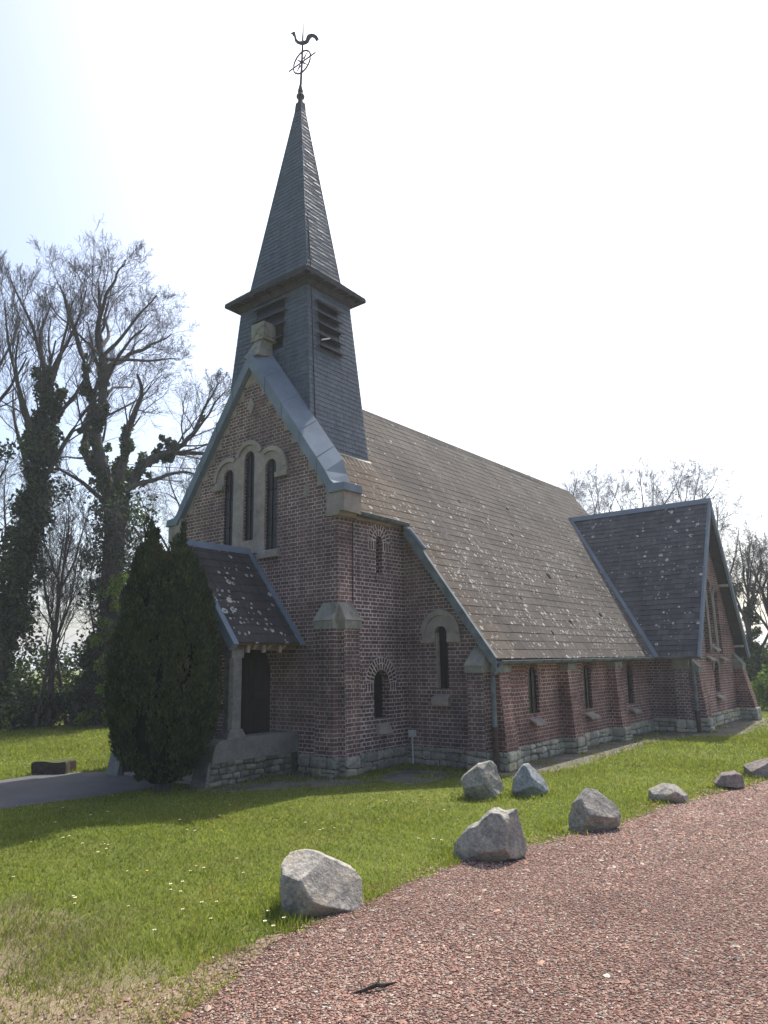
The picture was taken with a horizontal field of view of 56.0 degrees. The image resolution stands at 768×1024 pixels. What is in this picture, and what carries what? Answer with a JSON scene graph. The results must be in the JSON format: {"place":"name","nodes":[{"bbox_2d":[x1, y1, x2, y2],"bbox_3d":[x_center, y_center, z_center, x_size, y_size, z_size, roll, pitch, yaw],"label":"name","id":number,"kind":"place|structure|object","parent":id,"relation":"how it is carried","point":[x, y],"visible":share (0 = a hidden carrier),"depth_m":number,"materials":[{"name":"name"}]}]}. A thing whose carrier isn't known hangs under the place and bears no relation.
{"place":"outdoors","nodes":[
{"label":"outdoors","id":0,"kind":"place"},
{"bbox_2d":[0,771,176,808],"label":"path","id":1,"kind":"structure","parent":0,"point":[34,789],"depth_m":11.63,"materials":[{"name":"concrete"}]},
{"bbox_2d":[0,667,767,1023],"bbox_3d":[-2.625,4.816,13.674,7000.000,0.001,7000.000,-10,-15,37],"label":"ground","id":2,"kind":"structure","parent":0,"point":[127,978],"depth_m":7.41,"materials":[{"name":"green plant"}]},
{"bbox_2d":[5,670,32,719],"bbox_3d":[-12.960,6.085,23.761,3.020,2.010,1.848,-3,-12,10],"label":"shrub","id":3,"kind":"object","parent":2,"relation":"on","point":[15,680],"visible":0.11,"depth_m":23.64,"materials":[{"name":"green plant"}]},
{"bbox_2d":[0,250,50,406],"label":"bare tree","id":4,"kind":"object","parent":2,"relation":"on","point":[5,393],"visible":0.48,"depth_m":25.44,"materials":[{"name":"brown plant"}]},
{"bbox_2d":[0,403,64,553],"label":"bare tree","id":5,"kind":"object","parent":2,"relation":"on","point":[3,472],"visible":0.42,"depth_m":28.81,"materials":[{"name":"brown plant"}]},
{"bbox_2d":[3,680,73,726],"bbox_3d":[-11.600,6.307,23.811,3.072,1.550,1.814,-1,-12,2],"label":"shrub","id":6,"kind":"object","parent":2,"relation":"on","point":[64,696],"visible":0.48,"depth_m":23.49,"materials":[{"name":"green plant"}]},
{"bbox_2d":[7,639,90,719],"bbox_3d":[-13.039,6.291,27.224,7.036,3.012,3.746,-1,-12,-1],"label":"shrub","id":7,"kind":"object","parent":2,"relation":"on","point":[21,668],"visible":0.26,"depth_m":27.18,"materials":[{"name":"green plant"}]},
{"bbox_2d":[31,758,75,774],"bbox_3d":[-6.084,4.695,13.318,0.648,0.249,0.436,-1,-12,0],"label":"stone block","id":8,"kind":"object","parent":2,"relation":"on","point":[60,766],"depth_m":13.12,"materials":[{"name":"grey stone"}]},
{"bbox_2d":[6,518,116,724],"bbox_3d":[-10.964,3.856,25.345,4.274,7.115,4.423,-10,-15,37],"label":"bare tree","id":9,"kind":"object","parent":2,"relation":"on","point":[58,664],"visible":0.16,"depth_m":24.90,"materials":[{"name":"brown plant"}]},
{"bbox_2d":[4,462,123,726],"bbox_3d":[-10.486,2.603,23.722,3.812,8.899,2.878,-8,-14,30],"label":"bare tree","id":10,"kind":"object","parent":2,"relation":"on","point":[50,690],"visible":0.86,"depth_m":23.45,"materials":[{"name":"brown plant"}]},
{"bbox_2d":[19,514,119,729],"bbox_3d":[-10.292,3.624,23.704,3.009,6.876,3.832,0,-12,-5],"label":"bare tree","id":11,"kind":"object","parent":2,"relation":"on","point":[37,586],"visible":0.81,"depth_m":23.38,"materials":[{"name":"brown plant"}]},
{"bbox_2d":[0,252,146,731],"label":"bare tree","id":12,"kind":"object","parent":2,"relation":"on","point":[41,431],"visible":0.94,"depth_m":23.96,"materials":[{"name":"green plant"}]},
{"bbox_2d":[53,673,104,724],"bbox_3d":[-9.639,6.236,24.055,3.314,1.722,1.804,-1,-12,2],"label":"shrub","id":13,"kind":"object","parent":2,"relation":"on","point":[90,702],"visible":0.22,"depth_m":23.79,"materials":[{"name":"green plant"}]},
{"bbox_2d":[73,572,128,726],"bbox_3d":[-8.784,4.462,23.731,2.425,5.036,1.325,-1,-12,-2],"label":"leafing shrub","id":14,"kind":"object","parent":2,"relation":"on","point":[114,605],"visible":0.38,"depth_m":23.64,"materials":[{"name":"green plant"}]},
{"bbox_2d":[76,569,129,725],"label":"bare tree","id":15,"kind":"object","parent":2,"relation":"on","point":[104,619],"visible":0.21,"depth_m":23.63,"materials":[{"name":"brown plant"}]},
{"bbox_2d":[68,498,159,726],"bbox_3d":[-8.902,3.262,24.277,4.572,7.794,3.125,-10,-15,37],"label":"bare tree","id":16,"kind":"object","parent":2,"relation":"on","point":[87,658],"visible":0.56,"depth_m":23.94,"materials":[{"name":"brown plant"}]},
{"bbox_2d":[10,214,231,723],"bbox_3d":[-9.144,-1.097,26.039,8.537,18.503,8.033,0,-12,-5],"label":"bare tree","id":17,"kind":"object","parent":2,"relation":"on","point":[120,482],"visible":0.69,"depth_m":25.79,"materials":[{"name":"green plant"}]},
{"bbox_2d":[0,933,288,1023],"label":"dirt patch","id":18,"kind":"object","parent":2,"relation":"on","point":[16,1004],"visible":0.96,"depth_m":4.20,"materials":[{"name":"brown soil"}]},
{"bbox_2d":[0,886,280,1023],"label":"dry grass","id":19,"kind":"structure","parent":18,"relation":"on","point":[80,956],"depth_m":4.85,"materials":[{"name":"plant"}]},
{"bbox_2d":[99,447,204,550],"bbox_3d":[-9.588,2.574,32.591,6.445,12.531,7.259,-10,-15,37],"label":"bare tree","id":20,"kind":"object","parent":2,"relation":"on","point":[153,496],"visible":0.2,"depth_m":33.09,"materials":[{"name":"brown plant"}]},
{"bbox_2d":[103,515,224,792],"bbox_3d":[-3.471,2.188,11.556,1.882,4.356,1.864,-10,-15,37],"label":"yew tree","id":21,"kind":"object","parent":2,"relation":"on","point":[163,690],"visible":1,"depth_m":10.96,"materials":[{"name":"green plant"}]},
{"bbox_2d":[279,849,363,917],"bbox_3d":[-0.501,2.953,5.750,0.661,0.466,0.514,1,-12,-11],"label":"boulder","id":22,"kind":"object","parent":2,"relation":"on","point":[312,882],"visible":0.91,"depth_m":5.62,"materials":[{"name":"grey stone"}]},
{"bbox_2d":[408,730,415,763],"bbox_3d":[0.542,4.424,13.625,0.100,0.601,0.117,-10,-15,37],"label":"sign","id":23,"kind":"object","parent":2,"relation":"on","point":[412,733],"visible":1,"depth_m":13.62,"materials":[{"name":"grey plastic"}]},
{"bbox_2d":[106,19,761,788],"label":"brick church","id":24,"kind":"structure","parent":2,"relation":"on","point":[380,585],"depth_m":14.95,"materials":[{"name":"red brick"}]},
{"bbox_2d":[47,454,275,471],"bbox_3d":[-7.704,-1.559,20.324,0.018,4.247,16.490,10,-16,-43],"label":"overhead cable","id":25,"kind":"object","parent":24,"relation":"attached to","point":[138,465],"visible":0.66,"depth_m":19.18,"materials":[{"name":"metal"}]},
{"bbox_2d":[224,471,233,545],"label":"window","id":26,"kind":"structure","parent":24,"relation":"in","point":[230,476],"depth_m":15.17,"materials":[{"name":"beige glass"}]},
{"bbox_2d":[212,440,288,552],"bbox_3d":[-2.741,-0.315,14.749,2.280,2.367,0.145,-10,-15,37],"label":"window","id":27,"kind":"structure","parent":24,"relation":"in","point":[258,459],"depth_m":14.73,"materials":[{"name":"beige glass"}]},
{"bbox_2d":[241,650,270,733],"bbox_3d":[-2.549,3.624,14.045,1.352,2.420,0.129,-10,-15,37],"label":"door","id":28,"kind":"structure","parent":24,"relation":"in","point":[255,686],"depth_m":14.04,"materials":[{"name":"brown wood"}]},
{"bbox_2d":[256,459,279,558],"bbox_3d":[-2.196,-0.086,14.369,0.580,2.025,0.330,-10,-15,37],"label":"window","id":29,"kind":"structure","parent":24,"relation":"in","point":[271,550],"depth_m":14.29,"materials":[{"name":"beige glass"}]},
{"bbox_2d":[368,524,389,581],"bbox_3d":[-0.180,0.800,14.004,0.280,1.115,0.660,-10,-15,37],"label":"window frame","id":30,"kind":"structure","parent":24,"relation":"in","point":[376,530],"depth_m":13.94,"materials":[{"name":"beige stone"}]},
{"bbox_2d":[366,657,396,734],"bbox_3d":[-0.123,3.404,13.464,0.400,1.375,0.910,-10,-15,37],"label":"window","id":31,"kind":"structure","parent":24,"relation":"in","point":[373,678],"depth_m":13.51,"materials":[{"name":"brown glass"}]},
{"bbox_2d":[420,610,460,705],"bbox_3d":[1.114,2.727,13.614,0.900,1.760,0.330,-10,-15,37],"label":"window","id":32,"kind":"structure","parent":24,"relation":"in","point":[449,631],"depth_m":13.65,"materials":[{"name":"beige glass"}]},
{"bbox_2d":[525,664,547,725],"bbox_3d":[2.904,3.551,14.247,0.400,1.232,0.660,-10,-15,37],"label":"window","id":33,"kind":"structure","parent":24,"relation":"in","point":[530,679],"depth_m":14.25,"materials":[{"name":"beige glass"}]},
{"bbox_2d":[581,662,599,718],"bbox_3d":[4.532,3.967,16.245,0.400,1.292,0.660,-10,-15,37],"label":"window","id":34,"kind":"structure","parent":24,"relation":"in","point":[585,678],"depth_m":16.25,"materials":[{"name":"beige glass"}]},
{"bbox_2d":[625,661,641,712],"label":"window","id":35,"kind":"structure","parent":24,"relation":"in","point":[628,676],"depth_m":18.28,"materials":[{"name":"beige glass"}]},
{"bbox_2d":[705,597,715,660],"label":"window","id":36,"kind":"structure","parent":24,"relation":"in","point":[711,658],"depth_m":20.09,"materials":[{"name":"beige stone"}]},
{"bbox_2d":[707,575,721,650],"bbox_3d":[9.441,2.918,21.006,0.340,2.200,0.680,-10,-15,37],"label":"window","id":37,"kind":"structure","parent":24,"relation":"in","point":[714,647],"depth_m":20.93,"materials":[{"name":"beige stone"}]},
{"bbox_2d":[712,656,726,699],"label":"window","id":38,"kind":"structure","parent":24,"relation":"in","point":[720,696],"depth_m":20.49,"materials":[{"name":"beige stone"}]},
{"bbox_2d":[712,585,728,660],"bbox_3d":[9.901,3.300,21.510,0.340,2.220,0.680,-10,-15,37],"label":"window","id":39,"kind":"structure","parent":24,"relation":"in","point":[714,587],"depth_m":21.51,"materials":[{"name":"beige stone"}]},
{"bbox_2d":[169,783,767,1023],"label":"gravel drive","id":40,"kind":"structure","parent":2,"relation":"on","point":[357,977],"depth_m":4.87,"materials":[{"name":"red gravel"}]},
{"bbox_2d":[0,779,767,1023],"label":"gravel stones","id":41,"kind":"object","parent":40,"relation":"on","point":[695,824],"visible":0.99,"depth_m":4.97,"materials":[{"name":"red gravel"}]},
{"bbox_2d":[354,976,395,993],"bbox_3d":[-0.058,2.781,4.263,0.260,0.055,0.064,3,-12,-20],"label":"fallen stick","id":42,"kind":"object","parent":41,"relation":"on","point":[377,984],"visible":1,"depth_m":4.24,"materials":[{"name":"brown wood"}]},
{"bbox_2d":[453,807,526,861],"bbox_3d":[1.044,3.191,7.148,0.627,0.514,0.576,-10,-15,37],"label":"boulder","id":43,"kind":"object","parent":40,"relation":"on","point":[494,834],"visible":0.91,"depth_m":6.97,"materials":[{"name":"grey stone"}]},
{"bbox_2d":[568,788,620,831],"bbox_3d":[2.389,3.402,8.229,0.585,0.492,0.425,-3,-12,10],"label":"boulder","id":44,"kind":"object","parent":40,"relation":"on","point":[593,809],"visible":0.95,"depth_m":8.12,"materials":[{"name":"grey stone"}]},
{"bbox_2d":[713,770,744,788],"bbox_3d":[5.067,3.940,10.616,0.413,0.294,0.426,-10,-15,37],"label":"boulder","id":45,"kind":"object","parent":40,"relation":"on","point":[733,779],"visible":0.91,"depth_m":10.48,"materials":[{"name":"grey stone"}]},
{"bbox_2d":[743,758,767,777],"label":"boulder","id":46,"kind":"object","parent":40,"relation":"on","point":[758,768],"visible":0.76,"depth_m":11.40,"materials":[{"name":"grey stone"}]},
{"bbox_2d":[460,760,503,798],"bbox_3d":[1.400,3.804,10.251,0.509,0.545,0.516,-10,-15,37],"label":"boulder","id":47,"kind":"object","parent":2,"relation":"on","point":[481,780],"visible":0.99,"depth_m":10.12,"materials":[{"name":"grey stone"}]},
{"bbox_2d":[511,763,548,795],"bbox_3d":[2.099,3.849,10.361,0.464,0.492,0.481,-10,-15,37],"label":"boulder","id":48,"kind":"object","parent":2,"relation":"on","point":[528,780],"visible":0.91,"depth_m":10.23,"materials":[{"name":"grey stone"}]},
{"bbox_2d":[528,473,603,514],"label":"bare tree","id":49,"kind":"object","parent":2,"relation":"on","point":[584,495],"visible":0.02,"depth_m":45.19,"materials":[{"name":"brown plant"}]},
{"bbox_2d":[551,452,637,514],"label":"bare tree","id":50,"kind":"object","parent":2,"relation":"on","point":[575,487],"visible":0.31,"depth_m":42.68,"materials":[{"name":"brown plant"}]},
{"bbox_2d":[576,461,639,514],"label":"bare tree","id":51,"kind":"object","parent":2,"relation":"on","point":[606,495],"visible":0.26,"depth_m":39.69,"materials":[{"name":"brown plant"}]},
{"bbox_2d":[579,448,741,580],"bbox_3d":[15.090,3.193,38.528,9.009,13.775,7.354,-10,-15,37],"label":"bare tree","id":52,"kind":"object","parent":2,"relation":"on","point":[651,479],"visible":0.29,"depth_m":38.88,"materials":[{"name":"brown plant"}]},
{"bbox_2d":[648,783,688,802],"bbox_3d":[3.826,3.796,9.736,0.495,0.283,0.496,-10,-15,37],"label":"boulder","id":53,"kind":"object","parent":2,"relation":"on","point":[665,792],"visible":0.84,"depth_m":9.60,"materials":[{"name":"grey stone"}]},
{"bbox_2d":[622,455,767,598],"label":"bare tree","id":54,"kind":"object","parent":2,"relation":"on","point":[706,496],"visible":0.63,"depth_m":35.54,"materials":[{"name":"brown plant"}]},
{"bbox_2d":[723,524,767,699],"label":"bare tree","id":55,"kind":"object","parent":2,"relation":"on","point":[747,612],"visible":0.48,"depth_m":32.11,"materials":[{"name":"brown plant"}]},
{"bbox_2d":[726,532,767,641],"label":"bare tree","id":56,"kind":"object","parent":2,"relation":"on","point":[762,590],"visible":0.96,"depth_m":28.88,"materials":[{"name":"brown plant"}]},
{"bbox_2d":[740,642,767,683],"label":"bush","id":57,"kind":"object","parent":2,"relation":"on","point":[763,652],"visible":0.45,"depth_m":31.38,"materials":[{"name":"green plant"}]},
{"bbox_2d":[750,664,767,709],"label":"bush","id":58,"kind":"object","parent":2,"relation":"on","point":[758,685],"visible":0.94,"depth_m":25.73,"materials":[{"name":"green plant"}]},
{"bbox_2d":[0,0,767,667],"label":"sky","id":59,"kind":"structure","parent":0,"point":[549,218],"materials":[{"name":"white"}]},
{"bbox_2d":[179,718,767,792],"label":"bare soil","id":60,"kind":"structure","parent":0,"point":[398,776],"depth_m":12.78,"materials":[{"name":"soil"}]}
]}

